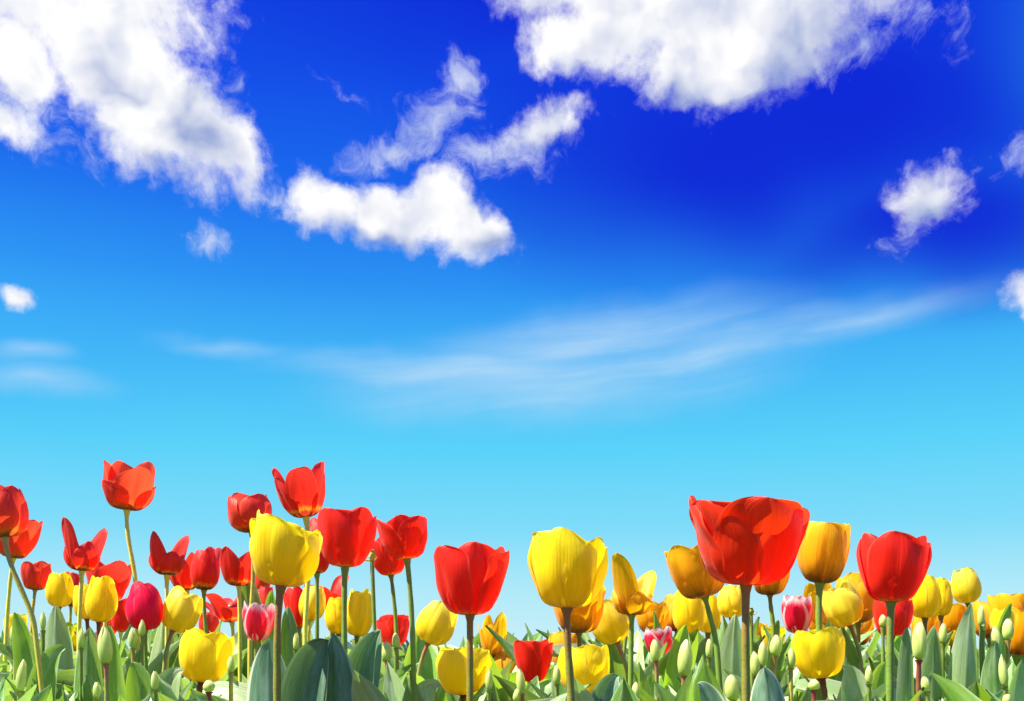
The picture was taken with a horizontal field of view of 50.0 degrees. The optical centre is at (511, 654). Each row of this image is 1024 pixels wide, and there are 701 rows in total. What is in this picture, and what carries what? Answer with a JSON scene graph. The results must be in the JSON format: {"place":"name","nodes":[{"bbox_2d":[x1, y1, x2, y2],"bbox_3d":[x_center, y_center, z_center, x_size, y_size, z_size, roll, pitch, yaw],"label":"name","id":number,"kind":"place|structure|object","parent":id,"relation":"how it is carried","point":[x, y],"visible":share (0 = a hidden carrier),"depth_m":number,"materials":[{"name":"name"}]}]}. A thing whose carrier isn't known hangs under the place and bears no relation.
{"place":"outdoors","nodes":[
{"label":"outdoors","id":0,"kind":"place"},
{"bbox_2d":[0,0,1023,649],"label":"sky","id":1,"kind":"structure","parent":0,"point":[508,270],"materials":[{"name":"blue"}]},
{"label":"soil bed","id":2,"kind":"structure","parent":0,"visible":0},
{"bbox_2d":[0,485,43,691],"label":"red tulip","id":3,"kind":"object","parent":2,"relation":"on","point":[14,514],"visible":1,"depth_m":1.25,"materials":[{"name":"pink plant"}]},
{"bbox_2d":[0,520,43,671],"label":"red tulip","id":4,"kind":"object","parent":2,"relation":"on","point":[23,544],"visible":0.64,"depth_m":1.54,"materials":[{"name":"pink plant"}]},
{"bbox_2d":[20,561,51,634],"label":"red tulip","id":5,"kind":"object","parent":2,"relation":"on","point":[34,577],"visible":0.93,"depth_m":1.88,"materials":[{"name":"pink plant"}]},
{"bbox_2d":[12,612,65,700],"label":"tulip plant","id":6,"kind":"object","parent":2,"relation":"on","point":[22,646],"visible":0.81,"depth_m":1.35,"materials":[{"name":"green plant"}]},
{"bbox_2d":[18,684,75,700],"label":"tulip plant","id":7,"kind":"object","parent":2,"relation":"on","point":[45,694],"visible":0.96,"depth_m":1.17,"materials":[{"name":"green plant"}]},
{"bbox_2d":[45,605,73,688],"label":"tulip plant","id":8,"kind":"object","parent":2,"relation":"on","point":[57,632],"visible":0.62,"depth_m":1.50,"materials":[{"name":"green plant"}]},
{"bbox_2d":[45,572,73,609],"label":"yellow tulip","id":9,"kind":"object","parent":2,"relation":"on","point":[59,590],"visible":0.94,"depth_m":1.69,"materials":[{"name":"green plant"}]},
{"bbox_2d":[61,517,107,693],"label":"red tulip","id":10,"kind":"object","parent":2,"relation":"on","point":[82,559],"visible":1,"depth_m":1.44,"materials":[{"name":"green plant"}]},
{"bbox_2d":[73,628,102,699],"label":"tulip plant","id":11,"kind":"object","parent":2,"relation":"on","point":[92,666],"visible":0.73,"depth_m":1.40,"materials":[{"name":"green plant"}]},
{"bbox_2d":[0,634,180,692],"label":"tulip plant","id":12,"kind":"object","parent":2,"relation":"on","point":[156,663],"visible":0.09,"depth_m":1.52,"materials":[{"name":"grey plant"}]},
{"bbox_2d":[85,576,117,641],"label":"yellow tulip","id":13,"kind":"object","parent":2,"relation":"on","point":[101,601],"visible":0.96,"depth_m":1.49,"materials":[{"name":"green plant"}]},
{"bbox_2d":[97,627,112,700],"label":"tulip bud","id":14,"kind":"object","parent":2,"relation":"on","point":[105,648],"visible":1,"depth_m":1.20,"materials":[{"name":"green plant"}]},
{"bbox_2d":[85,560,135,627],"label":"red tulip","id":15,"kind":"object","parent":2,"relation":"on","point":[119,572],"visible":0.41,"depth_m":1.73,"materials":[{"name":"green plant"}]},
{"bbox_2d":[107,625,124,700],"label":"tulip plant","id":16,"kind":"object","parent":2,"relation":"on","point":[116,682],"visible":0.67,"depth_m":1.35,"materials":[{"name":"green plant"}]},
{"bbox_2d":[111,598,129,642],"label":"red tulip","id":17,"kind":"object","parent":2,"relation":"on","point":[120,623],"visible":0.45,"depth_m":2.08,"materials":[{"name":"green plant"}]},
{"bbox_2d":[56,531,189,691],"bbox_3d":[-0.498,0.067,1.499,0.093,0.467,0.237,0,0,38],"label":"red tulip","id":18,"kind":"object","parent":2,"relation":"on","point":[163,562],"visible":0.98,"depth_m":1.49,"materials":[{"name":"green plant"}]},
{"bbox_2d":[102,460,155,651],"bbox_3d":[-0.515,0.018,1.515,0.082,0.565,0.195,0,0,-12],"label":"red tulip","id":19,"kind":"object","parent":2,"relation":"on","point":[127,488],"visible":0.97,"depth_m":1.45,"materials":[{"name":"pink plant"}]},
{"bbox_2d":[125,581,162,670],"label":"crimson tulip","id":20,"kind":"object","parent":2,"relation":"on","point":[144,602],"visible":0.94,"depth_m":1.38,"materials":[{"name":"red plant"}]},
{"bbox_2d":[56,620,247,693],"bbox_3d":[-0.515,0.119,1.553,0.286,0.364,0.287,0,0,-6],"label":"tulip plant","id":21,"kind":"object","parent":2,"relation":"on","point":[67,676],"visible":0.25,"depth_m":1.52,"materials":[{"name":"green plant"}]},
{"bbox_2d":[103,585,202,695],"bbox_3d":[-0.465,0.105,1.417,0.127,0.391,0.067,0,0,-16],"label":"yellow tulip","id":22,"kind":"object","parent":2,"relation":"on","point":[182,609],"visible":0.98,"depth_m":1.40,"materials":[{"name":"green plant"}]},
{"bbox_2d":[125,662,183,700],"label":"tulip plant","id":23,"kind":"object","parent":2,"relation":"on","point":[137,686],"visible":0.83,"depth_m":1.20,"materials":[{"name":"green plant"}]},
{"bbox_2d":[149,674,183,700],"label":"tulip plant","id":24,"kind":"object","parent":2,"relation":"on","point":[165,688],"visible":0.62,"depth_m":1.15,"materials":[{"name":"green plant"}]},
{"bbox_2d":[170,552,194,593],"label":"red tulip","id":25,"kind":"object","parent":2,"relation":"on","point":[181,578],"visible":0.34,"depth_m":1.77,"materials":[{"name":"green plant"}]},
{"bbox_2d":[190,546,219,633],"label":"red tulip","id":26,"kind":"object","parent":2,"relation":"on","point":[204,572],"visible":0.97,"depth_m":1.61,"materials":[{"name":"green plant"}]},
{"bbox_2d":[179,628,233,692],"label":"yellow tulip","id":27,"kind":"object","parent":2,"relation":"on","point":[204,657],"visible":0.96,"depth_m":1.20,"materials":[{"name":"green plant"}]},
{"bbox_2d":[190,492,271,688],"bbox_3d":[-0.331,0.047,1.405,0.180,0.506,0.066,0,0,0],"label":"red tulip","id":28,"kind":"object","parent":2,"relation":"on","point":[242,509],"visible":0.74,"depth_m":1.38,"materials":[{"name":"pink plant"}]},
{"bbox_2d":[215,546,250,681],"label":"red tulip","id":29,"kind":"object","parent":2,"relation":"on","point":[235,570],"visible":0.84,"depth_m":1.53,"materials":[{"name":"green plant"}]},
{"bbox_2d":[206,587,264,636],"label":"red tulip","id":30,"kind":"object","parent":2,"relation":"on","point":[219,607],"visible":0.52,"depth_m":1.68,"materials":[{"name":"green plant"}]},
{"bbox_2d":[241,583,261,678],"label":"tulip plant","id":31,"kind":"object","parent":2,"relation":"on","point":[245,593],"visible":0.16,"depth_m":1.62,"materials":[{"name":"green plant"}]},
{"bbox_2d":[184,461,325,700],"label":"red tulip","id":32,"kind":"object","parent":2,"relation":"on","point":[301,491],"visible":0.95,"depth_m":1.23,"materials":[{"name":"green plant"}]},
{"bbox_2d":[242,600,274,657],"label":"pink tulip","id":33,"kind":"object","parent":2,"relation":"on","point":[258,621],"visible":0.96,"depth_m":1.29,"materials":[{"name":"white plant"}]},
{"bbox_2d":[246,638,286,700],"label":"tulip plant","id":34,"kind":"object","parent":2,"relation":"on","point":[260,685],"visible":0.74,"depth_m":1.02,"materials":[{"name":"green plant"}]},
{"bbox_2d":[261,590,299,667],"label":"tulip plant","id":35,"kind":"object","parent":2,"relation":"on","point":[289,629],"visible":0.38,"depth_m":1.45,"materials":[{"name":"green plant"}]},
{"bbox_2d":[249,509,322,700],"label":"yellow tulip","id":36,"kind":"object","parent":2,"relation":"on","point":[284,554],"visible":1,"depth_m":0.96,"materials":[{"name":"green plant"}]},
{"bbox_2d":[283,584,304,647],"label":"red tulip","id":37,"kind":"object","parent":2,"relation":"on","point":[291,599],"visible":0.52,"depth_m":1.74,"materials":[{"name":"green plant"}]},
{"bbox_2d":[194,664,411,700],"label":"tulip plant","id":38,"kind":"object","parent":2,"relation":"on","point":[239,691],"visible":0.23,"depth_m":1.30,"materials":[{"name":"green plant"}]},
{"bbox_2d":[299,585,325,641],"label":"yellow tulip","id":39,"kind":"object","parent":2,"relation":"on","point":[322,605],"visible":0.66,"depth_m":1.64,"materials":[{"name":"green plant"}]},
{"bbox_2d":[281,632,352,700],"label":"tulip plant","id":40,"kind":"object","parent":2,"relation":"on","point":[319,669],"visible":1,"depth_m":1.00,"materials":[{"name":"green plant"}]},
{"bbox_2d":[310,517,328,638],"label":"red tulip","id":41,"kind":"object","parent":2,"relation":"on","point":[323,565],"visible":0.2,"depth_m":1.50,"materials":[{"name":"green plant"}]},
{"bbox_2d":[325,597,341,636],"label":"yellow tulip","id":42,"kind":"object","parent":2,"relation":"on","point":[333,616],"visible":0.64,"depth_m":1.60,"materials":[{"name":"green plant"}]},
{"bbox_2d":[317,507,376,651],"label":"red tulip","id":43,"kind":"object","parent":2,"relation":"on","point":[348,536],"visible":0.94,"depth_m":1.16,"materials":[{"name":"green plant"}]},
{"bbox_2d":[347,589,371,645],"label":"yellow tulip","id":44,"kind":"object","parent":2,"relation":"on","point":[359,614],"visible":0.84,"depth_m":1.53,"materials":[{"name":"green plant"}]},
{"bbox_2d":[348,630,381,687],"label":"tulip plant","id":45,"kind":"object","parent":2,"relation":"on","point":[365,655],"visible":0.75,"depth_m":1.03,"materials":[{"name":"green plant"}]},
{"bbox_2d":[365,549,377,630],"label":"seed stalk","id":46,"kind":"object","parent":2,"relation":"on","point":[372,556],"visible":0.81,"depth_m":1.35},
{"bbox_2d":[372,537,404,668],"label":"red tulip","id":47,"kind":"object","parent":2,"relation":"on","point":[387,564],"visible":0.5,"depth_m":1.49,"materials":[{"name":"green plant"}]},
{"bbox_2d":[376,614,409,645],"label":"red tulip","id":48,"kind":"object","parent":2,"relation":"on","point":[385,624],"visible":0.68,"depth_m":1.89,"materials":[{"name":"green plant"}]},
{"bbox_2d":[376,514,485,700],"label":"red tulip","id":49,"kind":"object","parent":2,"relation":"on","point":[403,537],"visible":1,"depth_m":1.28,"materials":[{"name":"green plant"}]},
{"bbox_2d":[416,600,457,675],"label":"yellow tulip","id":50,"kind":"object","parent":2,"relation":"on","point":[436,621],"visible":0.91,"depth_m":1.40,"materials":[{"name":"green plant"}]},
{"bbox_2d":[326,629,551,700],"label":"tulip plant","id":51,"kind":"object","parent":2,"relation":"on","point":[428,670],"visible":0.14,"depth_m":1.61,"materials":[{"name":"green plant"}]},
{"bbox_2d":[436,647,491,700],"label":"yellow tulip","id":52,"kind":"object","parent":2,"relation":"on","point":[451,666],"visible":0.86,"depth_m":1.22,"materials":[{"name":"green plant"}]},
{"bbox_2d":[389,636,551,700],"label":"tulip plant","id":53,"kind":"object","parent":2,"relation":"on","point":[503,674],"visible":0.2,"depth_m":1.51,"materials":[{"name":"green plant"}]},
{"bbox_2d":[351,661,590,700],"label":"tulip plant","id":54,"kind":"object","parent":2,"relation":"on","point":[365,689],"visible":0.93,"depth_m":0.98,"materials":[{"name":"green plant"}]},
{"bbox_2d":[434,541,509,700],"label":"red tulip","id":55,"kind":"object","parent":2,"relation":"on","point":[470,576],"visible":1,"depth_m":0.98,"materials":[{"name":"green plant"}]},
{"bbox_2d":[478,612,506,657],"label":"orange tulip","id":56,"kind":"object","parent":2,"relation":"on","point":[491,643],"visible":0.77,"depth_m":1.69,"materials":[{"name":"orange plant"}]},
{"bbox_2d":[514,639,553,681],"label":"red tulip","id":57,"kind":"object","parent":2,"relation":"on","point":[533,659],"visible":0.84,"depth_m":1.48,"materials":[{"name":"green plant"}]},
{"bbox_2d":[528,527,607,700],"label":"yellow tulip","id":58,"kind":"object","parent":2,"relation":"on","point":[568,569],"visible":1,"depth_m":0.93,"materials":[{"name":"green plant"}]},
{"bbox_2d":[493,660,654,700],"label":"tulip plant","id":59,"kind":"object","parent":2,"relation":"on","point":[509,687],"visible":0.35,"depth_m":1.25,"materials":[{"name":"green plant"}]},
{"bbox_2d":[553,586,605,646],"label":"orange tulip","id":60,"kind":"object","parent":2,"relation":"on","point":[586,619],"visible":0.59,"depth_m":1.33,"materials":[{"name":"orange plant"}]},
{"bbox_2d":[557,644,609,692],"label":"yellow tulip","id":61,"kind":"object","parent":2,"relation":"on","point":[591,664],"visible":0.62,"depth_m":1.22,"materials":[{"name":"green plant"}]},
{"bbox_2d":[485,625,697,697],"bbox_3d":[0.152,0.123,1.534,0.261,0.356,0.408,0,0,-37],"label":"tulip plant","id":62,"kind":"object","parent":2,"relation":"on","point":[616,665],"visible":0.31,"depth_m":1.50,"materials":[{"name":"green plant"}]},
{"bbox_2d":[591,673,619,700],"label":"tulip plant","id":63,"kind":"object","parent":2,"relation":"on","point":[605,688],"visible":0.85,"depth_m":1.03,"materials":[{"name":"green plant"}]},
{"bbox_2d":[592,597,628,682],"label":"yellow tulip","id":64,"kind":"object","parent":2,"relation":"on","point":[612,627],"visible":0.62,"depth_m":1.40,"materials":[{"name":"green plant"}]},
{"bbox_2d":[612,553,656,687],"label":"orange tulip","id":65,"kind":"object","parent":2,"relation":"on","point":[632,595],"visible":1,"depth_m":1.28,"materials":[{"name":"orange plant"}]},
{"bbox_2d":[636,601,668,660],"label":"orange tulip","id":66,"kind":"object","parent":2,"relation":"on","point":[645,620],"visible":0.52,"depth_m":1.68,"materials":[{"name":"orange plant"}]},
{"bbox_2d":[565,677,741,700],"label":"tulip plant","id":67,"kind":"object","parent":2,"relation":"on","point":[621,693],"visible":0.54,"depth_m":1.00,"materials":[{"name":"green plant"}]},
{"bbox_2d":[644,626,672,653],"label":"pink tulip","id":68,"kind":"object","parent":2,"relation":"on","point":[661,637],"visible":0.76,"depth_m":1.58,"materials":[{"name":"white plant"}]},
{"bbox_2d":[552,611,765,682],"bbox_3d":[0.240,0.118,1.576,0.201,0.365,0.418,0,0,44],"label":"tulip plant","id":69,"kind":"object","parent":2,"relation":"on","point":[557,647],"visible":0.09,"depth_m":1.55,"materials":[{"name":"green plant"}]},
{"bbox_2d":[619,655,703,700],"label":"tulip plant","id":70,"kind":"object","parent":2,"relation":"on","point":[685,692],"visible":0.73,"depth_m":1.08,"materials":[{"name":"green plant"}]},
{"bbox_2d":[638,624,691,700],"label":"tulip plant","id":71,"kind":"object","parent":2,"relation":"on","point":[671,680],"visible":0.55,"depth_m":1.30,"materials":[{"name":"green plant"}]},
{"bbox_2d":[677,638,692,685],"bbox_3d":[0.182,0.141,1.217,0.066,0.319,0.278,0,0,-10],"label":"tulip bud","id":72,"kind":"object","parent":2,"relation":"on","point":[684,661],"visible":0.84,"depth_m":1.20,"materials":[{"name":"green plant"}]},
{"bbox_2d":[672,590,704,633],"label":"yellow tulip","id":73,"kind":"object","parent":2,"relation":"on","point":[690,613],"visible":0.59,"depth_m":1.43,"materials":[{"name":"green plant"}]},
{"bbox_2d":[700,595,720,639],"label":"yellow tulip","id":74,"kind":"object","parent":2,"relation":"on","point":[706,629],"visible":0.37,"depth_m":1.58,"materials":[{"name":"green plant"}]},
{"bbox_2d":[697,681,724,700],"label":"tulip plant","id":75,"kind":"object","parent":2,"relation":"on","point":[709,692],"visible":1,"depth_m":1.03,"materials":[{"name":"green plant"}]},
{"bbox_2d":[640,545,799,700],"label":"orange tulip","id":76,"kind":"object","parent":2,"relation":"on","point":[692,577],"visible":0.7,"depth_m":1.23,"materials":[{"name":"orange plant"}]},
{"bbox_2d":[717,584,741,621],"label":"yellow tulip","id":77,"kind":"object","parent":2,"relation":"on","point":[729,602],"visible":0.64,"depth_m":1.54,"materials":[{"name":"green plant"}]},
{"bbox_2d":[720,615,741,695],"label":"tulip plant","id":78,"kind":"object","parent":2,"relation":"on","point":[731,655],"visible":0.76,"depth_m":1.38,"materials":[{"name":"green plant"}]},
{"bbox_2d":[689,495,809,700],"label":"red tulip","id":79,"kind":"object","parent":2,"relation":"on","point":[745,543],"visible":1,"depth_m":0.79,"materials":[{"name":"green plant"}]},
{"bbox_2d":[668,659,839,700],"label":"tulip plant","id":80,"kind":"object","parent":2,"relation":"on","point":[705,674],"visible":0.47,"depth_m":1.11,"materials":[{"name":"green plant"}]},
{"bbox_2d":[633,676,896,700],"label":"tulip plant","id":81,"kind":"object","parent":2,"relation":"on","point":[878,692],"visible":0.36,"depth_m":1.19,"materials":[{"name":"green plant"}]},
{"bbox_2d":[750,667,784,700],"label":"tulip plant","id":82,"kind":"object","parent":2,"relation":"on","point":[766,686],"visible":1,"depth_m":1.00,"materials":[{"name":"green plant"}]},
{"bbox_2d":[754,571,796,700],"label":"orange tulip","id":83,"kind":"object","parent":2,"relation":"on","point":[772,589],"visible":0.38,"depth_m":1.39,"materials":[{"name":"orange plant"}]},
{"bbox_2d":[677,616,876,670],"bbox_3d":[0.347,0.118,1.664,0.287,0.365,0.288,0,0,-13],"label":"tulip plant","id":84,"kind":"object","parent":2,"relation":"on","point":[724,625],"visible":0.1,"depth_m":1.56,"materials":[{"name":"green plant"}]},
{"bbox_2d":[781,595,812,700],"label":"pink tulip","id":85,"kind":"object","parent":2,"relation":"on","point":[797,613],"visible":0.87,"depth_m":1.44,"materials":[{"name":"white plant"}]},
{"bbox_2d":[796,583,831,624],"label":"orange tulip","id":86,"kind":"object","parent":2,"relation":"on","point":[810,589],"visible":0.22,"depth_m":1.74,"materials":[{"name":"orange plant"}]},
{"bbox_2d":[791,626,844,699],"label":"yellow tulip","id":87,"kind":"object","parent":2,"relation":"on","point":[820,654],"visible":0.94,"depth_m":1.20,"materials":[{"name":"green plant"}]},
{"bbox_2d":[797,521,850,700],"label":"orange tulip","id":88,"kind":"object","parent":2,"relation":"on","point":[823,553],"visible":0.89,"depth_m":1.20,"materials":[{"name":"orange plant"}]},
{"bbox_2d":[822,580,863,673],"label":"yellow tulip","id":89,"kind":"object","parent":2,"relation":"on","point":[842,605],"visible":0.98,"depth_m":1.40,"materials":[{"name":"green plant"}]},
{"bbox_2d":[778,627,915,700],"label":"tulip plant","id":90,"kind":"object","parent":2,"relation":"on","point":[851,657],"visible":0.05,"depth_m":1.43,"materials":[{"name":"green plant"}]},
{"bbox_2d":[835,572,874,647],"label":"orange tulip","id":91,"kind":"object","parent":2,"relation":"on","point":[856,582],"visible":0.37,"depth_m":1.48,"materials":[{"name":"orange plant"}]},
{"bbox_2d":[841,662,885,700],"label":"tulip plant","id":92,"kind":"object","parent":2,"relation":"on","point":[853,686],"visible":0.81,"depth_m":1.20,"materials":[{"name":"green plant"}]},
{"bbox_2d":[873,599,913,688],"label":"red tulip","id":93,"kind":"object","parent":2,"relation":"on","point":[903,614],"visible":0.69,"depth_m":1.38,"materials":[{"name":"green plant"}]},
{"bbox_2d":[856,531,931,700],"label":"red tulip","id":94,"kind":"object","parent":2,"relation":"on","point":[893,566],"visible":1,"depth_m":1.00,"materials":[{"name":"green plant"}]},
{"bbox_2d":[796,662,1011,700],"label":"tulip plant","id":95,"kind":"object","parent":2,"relation":"on","point":[833,686],"visible":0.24,"depth_m":1.36,"materials":[{"name":"green plant"}]},
{"bbox_2d":[896,627,913,700],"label":"tulip plant","id":96,"kind":"object","parent":2,"relation":"on","point":[905,683],"visible":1,"depth_m":1.05,"materials":[{"name":"green plant"}]},
{"bbox_2d":[912,620,926,700],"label":"tulip bud","id":97,"kind":"object","parent":2,"relation":"on","point":[919,643],"visible":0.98,"depth_m":1.20,"materials":[{"name":"green plant"}]},
{"bbox_2d":[909,574,941,636],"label":"yellow tulip","id":98,"kind":"object","parent":2,"relation":"on","point":[927,600],"visible":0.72,"depth_m":1.48,"materials":[{"name":"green plant"}]},
{"bbox_2d":[936,577,952,647],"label":"yellow tulip","id":99,"kind":"object","parent":2,"relation":"on","point":[946,595],"visible":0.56,"depth_m":1.59,"materials":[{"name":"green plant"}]},
{"bbox_2d":[921,602,976,700],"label":"tulip plant","id":100,"kind":"object","parent":2,"relation":"on","point":[962,668],"visible":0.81,"depth_m":1.35,"materials":[{"name":"green plant"}]},
{"bbox_2d":[943,603,966,654],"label":"orange tulip","id":101,"kind":"object","parent":2,"relation":"on","point":[952,619],"visible":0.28,"depth_m":1.78,"materials":[{"name":"orange plant"}]},
{"bbox_2d":[932,673,981,700],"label":"tulip plant","id":102,"kind":"object","parent":2,"relation":"on","point":[951,690],"visible":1,"depth_m":1.12,"materials":[{"name":"green plant"}]},
{"bbox_2d":[951,567,981,607],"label":"yellow tulip","id":103,"kind":"object","parent":2,"relation":"on","point":[966,587],"visible":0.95,"depth_m":1.49,"materials":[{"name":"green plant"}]},
{"bbox_2d":[980,640,1023,700],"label":"tulip plant","id":104,"kind":"object","parent":2,"relation":"on","point":[990,681],"visible":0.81,"depth_m":1.30,"materials":[{"name":"green plant"}]},
{"bbox_2d":[986,593,1023,628],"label":"orange tulip","id":105,"kind":"object","parent":2,"relation":"on","point":[1001,601],"visible":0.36,"depth_m":1.68,"materials":[{"name":"orange plant"}]},
{"bbox_2d":[1010,607,1023,665],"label":"orange tulip","id":106,"kind":"object","parent":2,"relation":"on","point":[1017,645],"visible":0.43,"depth_m":1.58,"materials":[{"name":"orange plant"}]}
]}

